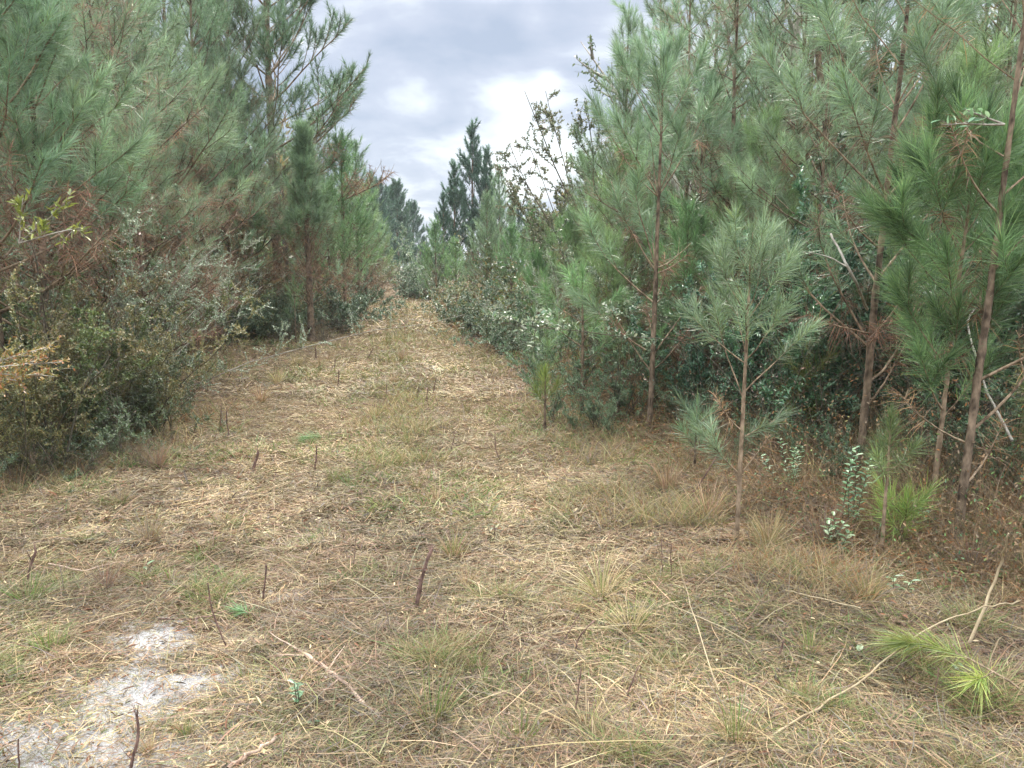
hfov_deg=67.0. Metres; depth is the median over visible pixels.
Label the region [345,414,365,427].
grass clump
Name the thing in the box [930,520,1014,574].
grass clump
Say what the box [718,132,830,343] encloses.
pine tree
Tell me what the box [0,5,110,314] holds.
pine tree
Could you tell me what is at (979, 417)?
bayberry shrub
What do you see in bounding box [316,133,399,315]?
pine tree
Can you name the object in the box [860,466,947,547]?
pine seedling
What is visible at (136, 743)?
cut stem
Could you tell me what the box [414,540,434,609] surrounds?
cut stem
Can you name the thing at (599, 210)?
pine tree
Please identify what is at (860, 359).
bayberry shrub
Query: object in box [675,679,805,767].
grass clump
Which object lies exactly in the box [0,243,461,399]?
silver twigged shrub
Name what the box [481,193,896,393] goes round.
dense bush
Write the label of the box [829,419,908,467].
bayberry shrub
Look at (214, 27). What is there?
pine tree
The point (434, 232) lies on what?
pine tree
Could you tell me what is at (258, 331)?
dense bush
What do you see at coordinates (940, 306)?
dense bush
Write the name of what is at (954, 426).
bayberry shrub
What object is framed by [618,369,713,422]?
bayberry shrub
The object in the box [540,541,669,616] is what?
grass clump
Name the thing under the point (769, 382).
shrub
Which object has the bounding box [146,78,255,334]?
pine tree
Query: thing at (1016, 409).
bare twiggy sapling
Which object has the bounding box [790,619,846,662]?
grass clump
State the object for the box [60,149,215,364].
pine tree
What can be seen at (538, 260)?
pine tree
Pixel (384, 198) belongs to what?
pine tree
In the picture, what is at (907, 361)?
bare twiggy sapling
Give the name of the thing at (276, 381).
grass clump
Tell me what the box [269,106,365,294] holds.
pine tree
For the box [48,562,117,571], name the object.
fallen twig
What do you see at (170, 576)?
grass clump
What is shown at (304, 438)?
pine spray
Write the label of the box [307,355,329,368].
grass clump
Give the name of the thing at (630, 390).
bayberry shrub
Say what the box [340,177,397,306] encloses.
pine tree
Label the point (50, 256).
pine tree
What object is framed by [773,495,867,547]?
grass clump
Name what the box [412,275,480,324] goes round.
dense bush
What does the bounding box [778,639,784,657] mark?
cut stem
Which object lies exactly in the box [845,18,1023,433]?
pine tree
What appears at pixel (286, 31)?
pine tree
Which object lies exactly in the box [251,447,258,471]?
cut stem
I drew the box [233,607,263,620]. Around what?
grass clump
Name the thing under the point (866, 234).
bayberry shrub
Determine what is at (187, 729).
grass clump
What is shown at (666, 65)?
pine tree
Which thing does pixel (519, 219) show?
pine tree
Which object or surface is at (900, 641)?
pine spray
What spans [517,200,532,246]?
pine tree
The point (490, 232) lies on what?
pine tree
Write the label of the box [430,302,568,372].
dense bush
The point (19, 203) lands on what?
leafy bough
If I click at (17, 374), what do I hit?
leafy bough
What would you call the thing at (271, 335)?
dead brush
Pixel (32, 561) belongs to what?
cut stem
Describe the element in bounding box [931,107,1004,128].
leafy bough
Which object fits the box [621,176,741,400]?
pine tree
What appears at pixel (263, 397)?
grass clump
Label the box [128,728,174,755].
grass clump
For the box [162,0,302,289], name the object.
pine tree
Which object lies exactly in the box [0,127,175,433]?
bare twiggy sapling
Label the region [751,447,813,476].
dead brush
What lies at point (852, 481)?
leafy plant
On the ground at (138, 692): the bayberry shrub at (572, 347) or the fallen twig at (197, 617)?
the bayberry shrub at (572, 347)
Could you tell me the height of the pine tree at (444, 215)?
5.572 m
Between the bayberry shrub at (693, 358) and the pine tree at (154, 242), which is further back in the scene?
the pine tree at (154, 242)
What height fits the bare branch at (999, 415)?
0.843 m
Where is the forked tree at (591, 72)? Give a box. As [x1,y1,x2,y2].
[572,0,849,350]
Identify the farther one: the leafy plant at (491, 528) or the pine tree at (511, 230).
the pine tree at (511, 230)
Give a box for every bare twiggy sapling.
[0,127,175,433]
[49,339,175,454]
[112,240,254,407]
[289,270,360,338]
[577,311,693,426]
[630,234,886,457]
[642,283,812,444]
[728,183,1023,469]
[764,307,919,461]
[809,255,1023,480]
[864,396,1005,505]
[963,320,1023,488]
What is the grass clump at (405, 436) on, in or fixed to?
on the ground at (138, 692)
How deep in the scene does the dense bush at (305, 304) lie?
17.92 m
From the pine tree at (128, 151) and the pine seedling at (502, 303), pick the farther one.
the pine seedling at (502, 303)
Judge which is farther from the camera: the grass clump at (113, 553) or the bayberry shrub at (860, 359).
the bayberry shrub at (860, 359)
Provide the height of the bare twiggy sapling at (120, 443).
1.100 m
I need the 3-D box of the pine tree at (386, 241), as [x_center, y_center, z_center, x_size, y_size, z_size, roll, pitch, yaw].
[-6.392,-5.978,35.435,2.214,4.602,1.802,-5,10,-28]
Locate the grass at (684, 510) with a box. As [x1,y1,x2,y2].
[0,296,1023,767]
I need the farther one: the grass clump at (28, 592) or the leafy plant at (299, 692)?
the grass clump at (28, 592)
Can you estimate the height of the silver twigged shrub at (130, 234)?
2.275 m
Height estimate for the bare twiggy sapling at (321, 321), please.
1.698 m
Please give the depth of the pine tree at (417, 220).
78.06 m
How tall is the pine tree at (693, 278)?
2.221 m
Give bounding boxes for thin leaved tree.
[490,63,689,287]
[493,89,636,310]
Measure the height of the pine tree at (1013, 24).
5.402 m
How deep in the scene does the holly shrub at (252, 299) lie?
12.79 m
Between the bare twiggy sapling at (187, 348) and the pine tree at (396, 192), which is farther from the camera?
the pine tree at (396, 192)
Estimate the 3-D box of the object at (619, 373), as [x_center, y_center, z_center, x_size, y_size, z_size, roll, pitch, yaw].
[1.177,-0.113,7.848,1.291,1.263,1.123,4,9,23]
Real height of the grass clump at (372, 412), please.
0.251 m
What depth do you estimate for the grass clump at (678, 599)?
3.71 m
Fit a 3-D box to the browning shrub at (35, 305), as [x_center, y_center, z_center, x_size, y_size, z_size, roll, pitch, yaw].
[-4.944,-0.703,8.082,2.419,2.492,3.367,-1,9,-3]
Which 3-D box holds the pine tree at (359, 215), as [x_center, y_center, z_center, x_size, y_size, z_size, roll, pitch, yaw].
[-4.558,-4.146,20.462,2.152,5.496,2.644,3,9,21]
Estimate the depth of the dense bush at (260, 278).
16.91 m
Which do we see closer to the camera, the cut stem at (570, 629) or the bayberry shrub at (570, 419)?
the cut stem at (570, 629)
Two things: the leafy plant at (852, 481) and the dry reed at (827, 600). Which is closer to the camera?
the dry reed at (827, 600)
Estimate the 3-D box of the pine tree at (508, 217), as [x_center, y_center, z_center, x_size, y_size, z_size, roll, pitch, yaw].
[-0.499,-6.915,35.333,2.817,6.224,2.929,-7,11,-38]
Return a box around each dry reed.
[258,452,315,465]
[678,556,719,690]
[698,600,1020,767]
[763,649,845,682]
[786,590,860,608]
[968,533,1008,643]
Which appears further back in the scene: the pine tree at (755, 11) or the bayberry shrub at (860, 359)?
the pine tree at (755, 11)
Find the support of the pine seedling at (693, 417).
on the ground at (138, 692)
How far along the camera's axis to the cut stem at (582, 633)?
3.32 m
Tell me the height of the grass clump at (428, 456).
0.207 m
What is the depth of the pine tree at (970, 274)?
6.45 m
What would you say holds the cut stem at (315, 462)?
on the ground at (138, 692)
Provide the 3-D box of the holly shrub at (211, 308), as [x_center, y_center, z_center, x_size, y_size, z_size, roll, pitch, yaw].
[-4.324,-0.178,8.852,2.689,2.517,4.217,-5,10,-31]
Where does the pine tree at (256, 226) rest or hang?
on the ground at (138, 692)
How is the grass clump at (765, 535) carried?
on the ground at (138, 692)
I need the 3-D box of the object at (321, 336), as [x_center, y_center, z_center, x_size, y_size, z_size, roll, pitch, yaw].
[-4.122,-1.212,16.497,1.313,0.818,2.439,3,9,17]
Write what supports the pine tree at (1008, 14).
on the ground at (138, 692)
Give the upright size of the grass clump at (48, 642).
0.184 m
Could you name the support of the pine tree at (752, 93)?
on the ground at (138, 692)
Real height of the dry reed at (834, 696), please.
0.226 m
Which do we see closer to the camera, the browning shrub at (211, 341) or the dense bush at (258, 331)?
the browning shrub at (211, 341)
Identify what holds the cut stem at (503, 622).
on the ground at (138, 692)
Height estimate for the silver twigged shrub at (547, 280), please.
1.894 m
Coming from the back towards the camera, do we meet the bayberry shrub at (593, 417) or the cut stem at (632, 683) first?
the bayberry shrub at (593, 417)
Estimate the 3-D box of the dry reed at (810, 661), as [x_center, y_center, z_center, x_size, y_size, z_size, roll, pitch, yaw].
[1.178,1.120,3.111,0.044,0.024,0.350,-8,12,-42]
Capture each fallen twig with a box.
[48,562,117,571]
[157,602,254,619]
[226,736,276,767]
[286,528,359,536]
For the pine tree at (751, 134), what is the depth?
8.27 m
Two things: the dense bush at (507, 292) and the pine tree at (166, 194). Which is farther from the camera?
the dense bush at (507, 292)
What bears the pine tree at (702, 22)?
on the ground at (138, 692)
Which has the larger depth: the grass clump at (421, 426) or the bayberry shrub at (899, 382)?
the grass clump at (421, 426)
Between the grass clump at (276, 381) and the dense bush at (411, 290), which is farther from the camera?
the dense bush at (411, 290)
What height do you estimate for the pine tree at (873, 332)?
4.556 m
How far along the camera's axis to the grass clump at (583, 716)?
2.75 m
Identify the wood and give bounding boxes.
[0,0,1022,315]
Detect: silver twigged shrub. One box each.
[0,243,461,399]
[60,198,259,409]
[132,225,262,370]
[173,265,269,348]
[442,250,647,355]
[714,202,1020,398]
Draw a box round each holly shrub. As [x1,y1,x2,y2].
[0,270,163,470]
[0,380,139,493]
[2,202,197,389]
[2,303,225,451]
[9,263,246,402]
[27,227,276,355]
[37,386,203,482]
[74,343,228,421]
[171,278,301,348]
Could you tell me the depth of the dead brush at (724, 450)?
6.12 m
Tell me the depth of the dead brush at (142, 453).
6.11 m
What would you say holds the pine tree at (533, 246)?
on the ground at (138, 692)
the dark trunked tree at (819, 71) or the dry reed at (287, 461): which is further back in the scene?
the dark trunked tree at (819, 71)
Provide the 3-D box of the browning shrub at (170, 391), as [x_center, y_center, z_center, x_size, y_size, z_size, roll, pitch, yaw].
[-3.488,-0.179,7.194,2.333,1.724,1.676,-3,9,-16]
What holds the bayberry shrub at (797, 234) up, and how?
on the ground at (138, 692)
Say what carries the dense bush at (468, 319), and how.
on the ground at (138, 692)
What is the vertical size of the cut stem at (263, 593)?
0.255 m
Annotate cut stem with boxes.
[17,739,19,767]
[27,542,36,578]
[121,703,139,767]
[190,583,227,648]
[225,409,228,436]
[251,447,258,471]
[262,560,267,605]
[311,446,316,472]
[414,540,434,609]
[503,608,507,637]
[560,613,579,648]
[574,668,581,714]
[575,620,594,652]
[624,665,641,703]
[670,543,671,576]
[688,439,726,499]
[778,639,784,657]
[933,668,938,699]
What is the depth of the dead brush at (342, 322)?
18.50 m
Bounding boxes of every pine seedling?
[283,271,306,341]
[494,287,507,324]
[525,325,564,380]
[525,359,569,431]
[665,385,724,468]
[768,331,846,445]
[857,399,934,557]
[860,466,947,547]
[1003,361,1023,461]
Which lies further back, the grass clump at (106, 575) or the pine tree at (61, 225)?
the pine tree at (61, 225)
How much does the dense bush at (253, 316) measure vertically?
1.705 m
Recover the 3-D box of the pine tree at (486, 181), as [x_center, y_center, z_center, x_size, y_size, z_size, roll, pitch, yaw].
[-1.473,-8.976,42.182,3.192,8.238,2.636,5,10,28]
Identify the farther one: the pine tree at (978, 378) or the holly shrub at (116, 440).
the holly shrub at (116, 440)
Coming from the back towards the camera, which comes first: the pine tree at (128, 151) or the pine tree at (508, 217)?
the pine tree at (508, 217)
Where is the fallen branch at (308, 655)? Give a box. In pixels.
[268,632,412,727]
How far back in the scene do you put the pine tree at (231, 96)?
16.55 m
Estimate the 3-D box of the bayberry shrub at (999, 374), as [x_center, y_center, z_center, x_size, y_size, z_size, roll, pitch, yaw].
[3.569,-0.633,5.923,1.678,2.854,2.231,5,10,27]
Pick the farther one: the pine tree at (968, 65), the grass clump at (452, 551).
the pine tree at (968, 65)
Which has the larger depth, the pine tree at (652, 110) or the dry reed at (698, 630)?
the pine tree at (652, 110)
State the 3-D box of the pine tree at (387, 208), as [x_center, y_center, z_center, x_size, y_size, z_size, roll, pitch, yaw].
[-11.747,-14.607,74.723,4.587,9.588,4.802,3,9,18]
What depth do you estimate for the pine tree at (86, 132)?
15.07 m
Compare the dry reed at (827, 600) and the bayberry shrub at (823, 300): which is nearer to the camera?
the dry reed at (827, 600)
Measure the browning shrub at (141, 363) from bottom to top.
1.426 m
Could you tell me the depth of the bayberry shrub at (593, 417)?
7.66 m
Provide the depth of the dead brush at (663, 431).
7.02 m
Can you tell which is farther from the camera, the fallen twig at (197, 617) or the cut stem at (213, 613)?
the fallen twig at (197, 617)
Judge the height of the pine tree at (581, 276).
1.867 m
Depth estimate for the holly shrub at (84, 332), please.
6.56 m
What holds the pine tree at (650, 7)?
on the ground at (138, 692)
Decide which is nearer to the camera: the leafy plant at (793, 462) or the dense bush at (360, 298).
the leafy plant at (793, 462)
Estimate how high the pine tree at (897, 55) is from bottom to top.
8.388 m
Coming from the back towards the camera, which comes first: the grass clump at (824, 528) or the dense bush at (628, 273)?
the dense bush at (628, 273)
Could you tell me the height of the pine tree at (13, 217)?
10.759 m
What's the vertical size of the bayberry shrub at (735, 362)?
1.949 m
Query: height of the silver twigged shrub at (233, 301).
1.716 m
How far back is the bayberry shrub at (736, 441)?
6.06 m
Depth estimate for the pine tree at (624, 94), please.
11.87 m
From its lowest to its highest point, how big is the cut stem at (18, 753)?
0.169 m
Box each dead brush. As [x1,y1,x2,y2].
[0,423,99,483]
[29,431,130,478]
[103,425,168,471]
[254,325,286,340]
[255,310,314,339]
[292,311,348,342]
[329,310,378,334]
[638,416,680,442]
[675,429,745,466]
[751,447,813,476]
[849,407,1022,517]
[869,442,959,494]
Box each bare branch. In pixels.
[808,233,868,310]
[967,302,1013,440]
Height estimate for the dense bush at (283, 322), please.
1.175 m
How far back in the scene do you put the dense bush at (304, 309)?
19.16 m
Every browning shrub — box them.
[0,235,169,473]
[0,236,192,395]
[0,260,134,482]
[1,299,214,438]
[17,272,264,438]
[167,281,229,354]
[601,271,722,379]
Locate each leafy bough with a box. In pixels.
[0,335,74,396]
[6,188,91,244]
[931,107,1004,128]
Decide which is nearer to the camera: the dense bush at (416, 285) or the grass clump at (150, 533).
the grass clump at (150, 533)
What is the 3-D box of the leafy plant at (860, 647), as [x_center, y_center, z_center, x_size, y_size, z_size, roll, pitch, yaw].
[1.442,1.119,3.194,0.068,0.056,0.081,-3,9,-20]
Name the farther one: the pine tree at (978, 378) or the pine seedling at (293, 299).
the pine seedling at (293, 299)
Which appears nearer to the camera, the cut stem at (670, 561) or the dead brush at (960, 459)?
the cut stem at (670, 561)
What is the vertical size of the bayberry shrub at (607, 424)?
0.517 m
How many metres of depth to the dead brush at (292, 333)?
16.97 m
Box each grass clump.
[0,555,69,609]
[4,611,89,657]
[61,555,129,589]
[102,483,144,504]
[102,546,118,558]
[118,502,184,545]
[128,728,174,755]
[131,436,182,468]
[154,567,180,585]
[154,704,209,741]
[228,661,258,679]
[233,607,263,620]
[240,383,279,401]
[261,365,289,385]
[280,351,306,366]
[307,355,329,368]
[308,722,370,763]
[309,463,353,483]
[325,466,369,489]
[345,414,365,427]
[362,398,387,417]
[382,370,400,384]
[383,334,398,343]
[387,644,490,739]
[390,424,421,443]
[395,349,411,359]
[403,413,442,432]
[406,441,440,462]
[407,471,430,488]
[419,479,451,503]
[428,523,482,560]
[451,561,484,588]
[456,636,500,670]
[461,399,480,412]
[480,693,558,761]
[516,664,668,739]
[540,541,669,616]
[571,574,676,651]
[638,449,700,490]
[664,585,692,605]
[669,472,748,519]
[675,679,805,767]
[722,503,812,550]
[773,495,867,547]
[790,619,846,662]
[827,560,899,604]
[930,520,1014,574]
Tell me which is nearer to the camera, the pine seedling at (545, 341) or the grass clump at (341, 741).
the grass clump at (341, 741)
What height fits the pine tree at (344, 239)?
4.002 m
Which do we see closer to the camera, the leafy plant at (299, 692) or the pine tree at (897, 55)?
the leafy plant at (299, 692)
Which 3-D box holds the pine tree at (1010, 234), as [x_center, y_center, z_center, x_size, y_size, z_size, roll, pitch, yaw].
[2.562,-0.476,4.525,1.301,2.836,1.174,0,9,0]
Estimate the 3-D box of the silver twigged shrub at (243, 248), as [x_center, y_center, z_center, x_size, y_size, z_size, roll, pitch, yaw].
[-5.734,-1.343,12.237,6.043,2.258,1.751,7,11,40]
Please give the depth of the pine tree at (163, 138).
10.81 m
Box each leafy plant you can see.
[288,679,307,705]
[482,524,498,538]
[752,437,804,487]
[820,511,854,551]
[837,446,873,526]
[851,644,863,654]
[885,575,921,591]
[910,500,929,530]
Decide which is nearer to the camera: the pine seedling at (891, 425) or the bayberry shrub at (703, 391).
the pine seedling at (891, 425)
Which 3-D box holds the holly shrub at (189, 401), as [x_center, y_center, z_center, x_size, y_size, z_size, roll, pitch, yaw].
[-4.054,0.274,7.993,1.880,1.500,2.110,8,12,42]
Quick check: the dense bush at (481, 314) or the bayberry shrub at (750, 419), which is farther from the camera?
the dense bush at (481, 314)
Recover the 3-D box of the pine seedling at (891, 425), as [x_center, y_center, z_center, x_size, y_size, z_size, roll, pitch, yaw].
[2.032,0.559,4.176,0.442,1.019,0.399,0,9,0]
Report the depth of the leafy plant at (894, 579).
3.76 m
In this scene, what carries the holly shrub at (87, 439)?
on the ground at (138, 692)
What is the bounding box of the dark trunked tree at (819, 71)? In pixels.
[772,0,893,384]
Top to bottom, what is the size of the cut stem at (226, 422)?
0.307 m
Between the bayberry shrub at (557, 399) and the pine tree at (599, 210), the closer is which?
the bayberry shrub at (557, 399)
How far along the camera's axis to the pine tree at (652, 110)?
10.84 m
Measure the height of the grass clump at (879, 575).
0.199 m
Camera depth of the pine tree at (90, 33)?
8.72 m
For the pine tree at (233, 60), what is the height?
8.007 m
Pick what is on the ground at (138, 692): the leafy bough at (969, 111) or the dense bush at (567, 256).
the dense bush at (567, 256)
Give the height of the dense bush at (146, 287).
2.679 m
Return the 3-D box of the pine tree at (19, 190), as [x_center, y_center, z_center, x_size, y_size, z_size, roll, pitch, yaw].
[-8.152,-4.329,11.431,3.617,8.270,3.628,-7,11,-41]
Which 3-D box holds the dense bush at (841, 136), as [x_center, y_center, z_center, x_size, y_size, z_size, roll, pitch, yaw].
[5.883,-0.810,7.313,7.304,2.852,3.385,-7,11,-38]
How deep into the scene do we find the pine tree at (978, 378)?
4.25 m
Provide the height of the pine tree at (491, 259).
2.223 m
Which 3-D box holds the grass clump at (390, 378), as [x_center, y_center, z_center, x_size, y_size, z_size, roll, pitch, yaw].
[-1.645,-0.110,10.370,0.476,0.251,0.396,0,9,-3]
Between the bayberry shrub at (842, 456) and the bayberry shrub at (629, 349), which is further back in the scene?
the bayberry shrub at (629, 349)
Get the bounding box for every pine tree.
[0,0,156,427]
[0,0,163,414]
[0,0,200,318]
[0,0,251,384]
[0,0,253,332]
[0,1,186,310]
[0,2,102,317]
[0,2,127,320]
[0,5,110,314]
[0,24,71,317]
[1,75,76,305]
[29,91,234,376]
[36,0,282,330]
[42,0,259,325]
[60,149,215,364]
[108,0,278,292]
[112,133,247,319]
[138,0,277,344]
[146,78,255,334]
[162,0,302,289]
[178,0,399,287]
[180,0,290,311]
[186,79,332,290]
[228,209,296,313]
[265,116,353,340]
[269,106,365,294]
[295,173,365,327]
[305,123,389,320]
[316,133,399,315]
[336,219,394,316]
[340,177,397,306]
[352,208,397,289]
[353,170,388,276]
[367,176,403,279]
[374,184,414,278]
[381,177,420,282]
[399,198,432,273]
[412,216,451,307]
[425,158,477,280]
[426,189,458,295]
[441,234,468,304]
[445,117,495,278]
[457,188,517,307]
[458,143,506,257]
[464,242,503,310]
[469,163,529,297]
[492,219,531,311]
[502,201,555,305]
[502,243,561,325]
[503,192,525,263]
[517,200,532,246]
[528,255,631,416]
[535,197,601,342]
[546,146,633,329]
[549,0,675,344]
[557,21,737,430]
[557,214,650,388]
[562,138,681,375]
[578,0,722,308]
[581,0,867,315]
[594,0,765,358]
[609,57,780,376]
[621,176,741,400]
[637,0,785,291]
[641,212,741,373]
[665,192,831,546]
[667,96,832,394]
[681,0,910,325]
[682,0,821,274]
[696,0,951,381]
[705,0,904,314]
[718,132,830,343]
[738,0,1013,482]
[769,0,964,308]
[814,0,1023,332]
[833,49,1023,514]
[834,0,1023,288]
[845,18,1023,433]
[847,0,1023,377]
[861,0,1023,275]
[867,0,1023,538]
[907,200,1023,408]
[940,0,1023,328]
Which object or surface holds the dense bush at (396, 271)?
on the ground at (138, 692)
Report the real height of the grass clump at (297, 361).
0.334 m
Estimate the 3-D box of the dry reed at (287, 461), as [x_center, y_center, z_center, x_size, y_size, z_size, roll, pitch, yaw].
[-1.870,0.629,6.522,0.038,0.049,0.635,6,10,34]
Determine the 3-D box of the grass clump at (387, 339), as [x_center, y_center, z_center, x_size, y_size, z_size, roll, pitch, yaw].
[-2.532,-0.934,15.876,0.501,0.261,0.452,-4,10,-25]
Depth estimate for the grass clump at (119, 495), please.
5.19 m
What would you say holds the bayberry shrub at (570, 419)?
on the ground at (138, 692)
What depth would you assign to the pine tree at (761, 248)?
4.23 m
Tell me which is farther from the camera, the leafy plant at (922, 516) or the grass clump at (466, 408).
the grass clump at (466, 408)
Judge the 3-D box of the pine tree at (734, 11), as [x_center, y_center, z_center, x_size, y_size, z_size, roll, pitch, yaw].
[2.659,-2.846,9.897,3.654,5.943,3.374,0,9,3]
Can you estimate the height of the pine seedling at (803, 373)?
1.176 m
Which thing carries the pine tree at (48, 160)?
on the ground at (138, 692)
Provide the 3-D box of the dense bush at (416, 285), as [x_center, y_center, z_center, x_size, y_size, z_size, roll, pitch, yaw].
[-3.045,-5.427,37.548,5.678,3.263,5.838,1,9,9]
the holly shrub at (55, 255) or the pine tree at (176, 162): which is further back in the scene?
the pine tree at (176, 162)
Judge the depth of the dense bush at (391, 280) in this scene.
32.56 m
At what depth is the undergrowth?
4.95 m
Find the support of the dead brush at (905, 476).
on the ground at (138, 692)
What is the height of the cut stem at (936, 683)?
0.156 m
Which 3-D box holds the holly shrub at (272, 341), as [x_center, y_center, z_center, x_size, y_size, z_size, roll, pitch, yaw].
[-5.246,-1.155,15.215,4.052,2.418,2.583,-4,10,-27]
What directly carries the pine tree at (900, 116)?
on the ground at (138, 692)
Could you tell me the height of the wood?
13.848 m
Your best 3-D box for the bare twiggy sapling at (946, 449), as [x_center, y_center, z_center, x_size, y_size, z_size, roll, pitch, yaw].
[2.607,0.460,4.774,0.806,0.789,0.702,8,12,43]
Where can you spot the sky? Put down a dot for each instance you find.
(437, 66)
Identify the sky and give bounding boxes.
[80,0,1017,267]
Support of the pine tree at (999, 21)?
on the ground at (138, 692)
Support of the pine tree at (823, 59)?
on the ground at (138, 692)
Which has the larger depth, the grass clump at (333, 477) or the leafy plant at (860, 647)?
the grass clump at (333, 477)
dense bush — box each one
[0,181,197,386]
[188,272,263,332]
[197,256,342,332]
[200,267,302,341]
[206,288,293,339]
[231,251,355,330]
[240,289,315,337]
[255,270,331,325]
[297,268,432,321]
[298,266,390,331]
[332,262,399,303]
[352,222,458,298]
[379,253,462,295]
[383,238,479,299]
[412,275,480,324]
[419,233,579,330]
[420,267,514,336]
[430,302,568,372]
[449,287,579,356]
[464,299,534,347]
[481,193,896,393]
[481,216,664,363]
[610,234,862,387]
[675,140,1023,427]
[806,128,1023,435]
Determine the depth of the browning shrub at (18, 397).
5.70 m
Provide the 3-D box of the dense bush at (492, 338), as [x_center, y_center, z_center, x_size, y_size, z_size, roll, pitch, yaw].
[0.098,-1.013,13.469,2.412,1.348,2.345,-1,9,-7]
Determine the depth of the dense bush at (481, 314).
14.81 m
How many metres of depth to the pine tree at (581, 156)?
14.95 m
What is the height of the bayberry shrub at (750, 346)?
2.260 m
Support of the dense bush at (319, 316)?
on the ground at (138, 692)
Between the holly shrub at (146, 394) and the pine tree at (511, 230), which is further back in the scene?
the pine tree at (511, 230)
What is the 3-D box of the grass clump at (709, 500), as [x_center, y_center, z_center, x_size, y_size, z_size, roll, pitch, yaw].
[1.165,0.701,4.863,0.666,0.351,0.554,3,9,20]
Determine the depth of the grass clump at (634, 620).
3.51 m
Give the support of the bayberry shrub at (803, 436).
on the ground at (138, 692)
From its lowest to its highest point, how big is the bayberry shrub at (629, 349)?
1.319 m
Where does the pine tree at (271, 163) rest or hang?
on the ground at (138, 692)
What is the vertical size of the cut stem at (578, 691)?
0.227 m
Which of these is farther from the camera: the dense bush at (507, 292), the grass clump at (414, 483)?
the dense bush at (507, 292)
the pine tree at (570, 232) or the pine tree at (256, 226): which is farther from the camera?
the pine tree at (256, 226)
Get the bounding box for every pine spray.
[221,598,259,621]
[294,430,330,442]
[857,615,1023,724]
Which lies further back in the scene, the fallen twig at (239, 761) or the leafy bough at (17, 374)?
the leafy bough at (17, 374)
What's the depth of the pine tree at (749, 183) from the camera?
7.15 m
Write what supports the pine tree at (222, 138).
on the ground at (138, 692)
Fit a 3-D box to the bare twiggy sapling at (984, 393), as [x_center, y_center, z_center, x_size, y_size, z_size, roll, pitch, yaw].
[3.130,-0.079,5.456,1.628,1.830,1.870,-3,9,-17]
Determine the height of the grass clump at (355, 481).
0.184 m
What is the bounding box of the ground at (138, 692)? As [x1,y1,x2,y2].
[0,268,1023,767]
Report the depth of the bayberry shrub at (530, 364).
9.66 m
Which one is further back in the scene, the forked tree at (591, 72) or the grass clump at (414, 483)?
the forked tree at (591, 72)
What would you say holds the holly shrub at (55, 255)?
on the ground at (138, 692)
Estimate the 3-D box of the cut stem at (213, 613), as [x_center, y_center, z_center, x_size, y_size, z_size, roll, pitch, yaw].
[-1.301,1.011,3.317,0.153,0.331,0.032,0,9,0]
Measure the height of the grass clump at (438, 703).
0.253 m
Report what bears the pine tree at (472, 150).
on the ground at (138, 692)
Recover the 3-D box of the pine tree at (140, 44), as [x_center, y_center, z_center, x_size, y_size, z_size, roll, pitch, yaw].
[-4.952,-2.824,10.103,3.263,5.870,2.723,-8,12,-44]
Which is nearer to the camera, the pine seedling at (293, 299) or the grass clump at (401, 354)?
the grass clump at (401, 354)
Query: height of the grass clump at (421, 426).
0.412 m
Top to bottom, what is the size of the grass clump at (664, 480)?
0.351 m
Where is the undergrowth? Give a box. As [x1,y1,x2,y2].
[0,274,1023,623]
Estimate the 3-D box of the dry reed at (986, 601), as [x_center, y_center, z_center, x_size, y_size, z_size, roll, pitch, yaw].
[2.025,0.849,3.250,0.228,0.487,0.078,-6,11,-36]
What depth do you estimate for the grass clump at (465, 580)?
3.92 m
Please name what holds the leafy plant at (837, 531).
on the ground at (138, 692)
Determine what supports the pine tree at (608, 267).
on the ground at (138, 692)
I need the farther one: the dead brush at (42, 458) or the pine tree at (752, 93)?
the pine tree at (752, 93)
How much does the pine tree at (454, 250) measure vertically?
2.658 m
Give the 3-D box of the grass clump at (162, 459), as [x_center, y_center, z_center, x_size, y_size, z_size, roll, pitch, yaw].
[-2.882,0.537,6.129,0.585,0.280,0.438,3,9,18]
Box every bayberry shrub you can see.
[497,333,588,391]
[504,295,629,396]
[505,343,625,423]
[542,292,728,405]
[553,393,603,430]
[560,356,628,428]
[572,325,699,420]
[584,387,641,437]
[614,267,718,427]
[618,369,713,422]
[669,231,854,442]
[669,367,741,432]
[697,214,863,423]
[709,389,807,457]
[714,425,759,465]
[743,164,988,457]
[765,396,887,485]
[772,407,836,465]
[777,191,942,444]
[814,229,1020,443]
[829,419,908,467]
[854,159,1022,434]
[855,135,1023,455]
[869,368,1009,463]
[874,351,1023,504]
[901,386,1018,497]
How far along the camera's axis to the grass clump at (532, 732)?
2.59 m
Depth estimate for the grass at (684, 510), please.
4.07 m
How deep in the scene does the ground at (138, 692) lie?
4.31 m
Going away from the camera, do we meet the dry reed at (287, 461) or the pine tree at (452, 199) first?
the dry reed at (287, 461)
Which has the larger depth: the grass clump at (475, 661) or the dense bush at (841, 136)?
the dense bush at (841, 136)
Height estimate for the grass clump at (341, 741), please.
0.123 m
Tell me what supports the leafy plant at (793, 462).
on the ground at (138, 692)
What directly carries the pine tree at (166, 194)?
on the ground at (138, 692)
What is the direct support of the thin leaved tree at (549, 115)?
on the ground at (138, 692)

